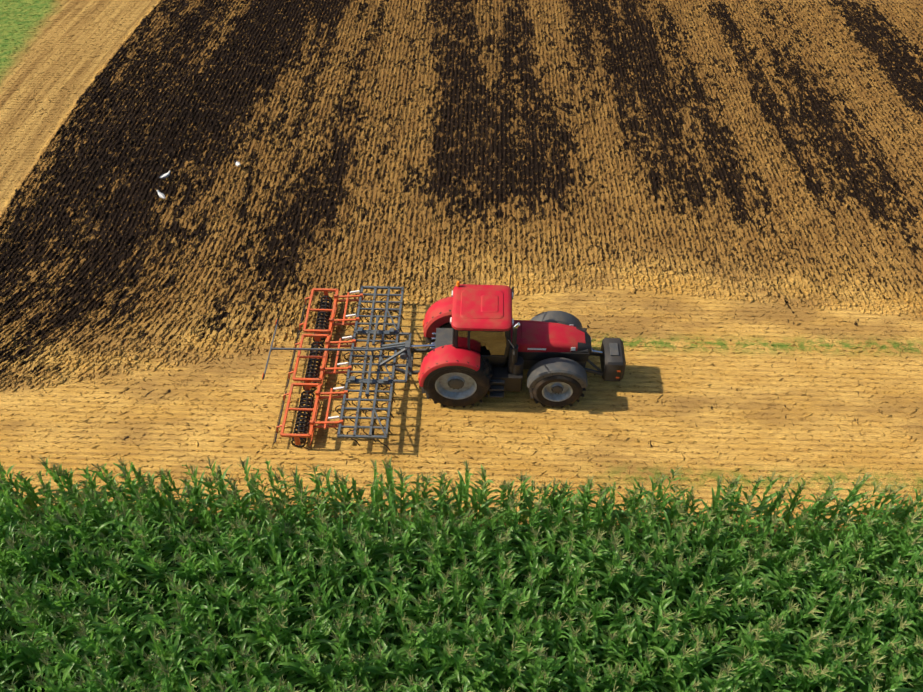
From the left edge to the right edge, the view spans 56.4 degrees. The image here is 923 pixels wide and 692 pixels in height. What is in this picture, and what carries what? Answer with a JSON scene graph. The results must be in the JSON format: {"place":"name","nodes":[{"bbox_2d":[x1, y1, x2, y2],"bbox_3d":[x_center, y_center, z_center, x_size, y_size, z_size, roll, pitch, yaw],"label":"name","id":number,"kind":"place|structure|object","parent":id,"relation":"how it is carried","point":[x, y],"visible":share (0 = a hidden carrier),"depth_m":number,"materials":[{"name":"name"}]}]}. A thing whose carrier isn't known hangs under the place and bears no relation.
{"place":"outdoors","nodes":[
{"label":"outdoors","id":0,"kind":"place"},
{"bbox_2d":[0,0,922,691],"bbox_3d":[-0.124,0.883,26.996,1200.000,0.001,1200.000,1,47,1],"label":"field ground","id":1,"kind":"structure","parent":0,"point":[12,52],"depth_m":29.94,"materials":[{"name":"brown soil"}]},
{"bbox_2d":[262,286,414,450],"bbox_3d":[-3.677,0.354,26.591,4.410,1.365,6.230,1,47,1],"label":"cultivator","id":2,"kind":"object","parent":1,"relation":"on","point":[406,351],"visible":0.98,"depth_m":26.28,"materials":[{"name":"metal"}]},
{"bbox_2d":[0,0,922,531],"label":"crop stubble","id":3,"kind":"object","parent":1,"relation":"on","point":[562,266],"visible":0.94,"depth_m":33.69,"materials":[{"name":"beige plant"}]},
{"bbox_2d":[157,190,165,198],"bbox_3d":[-11.468,-5.722,32.889,0.550,0.390,0.198,28,53,24],"label":"gull","id":4,"kind":"object","parent":3,"relation":"on","point":[161,195],"visible":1,"depth_m":32.82,"materials":[{"name":"white"}]},
{"bbox_2d":[159,171,170,179],"bbox_3d":[-11.569,-6.645,33.750,0.550,0.390,0.198,-18,50,-16],"label":"gull","id":5,"kind":"object","parent":3,"relation":"on","point":[165,175],"visible":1,"depth_m":33.68,"materials":[{"name":"white"}]},
{"bbox_2d":[0,451,922,691],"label":"maize plants","id":6,"kind":"object","parent":1,"relation":"on","point":[44,549],"visible":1,"depth_m":20.20,"materials":[{"name":"green plant"}]},
{"bbox_2d":[411,275,625,407],"bbox_3d":[1.688,-0.247,25.701,6.472,3.563,2.800,1,47,1],"label":"tractor","id":7,"kind":"object","parent":1,"relation":"on","point":[481,341],"visible":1,"depth_m":25.31,"materials":[{"name":"red metal"}]}
]}

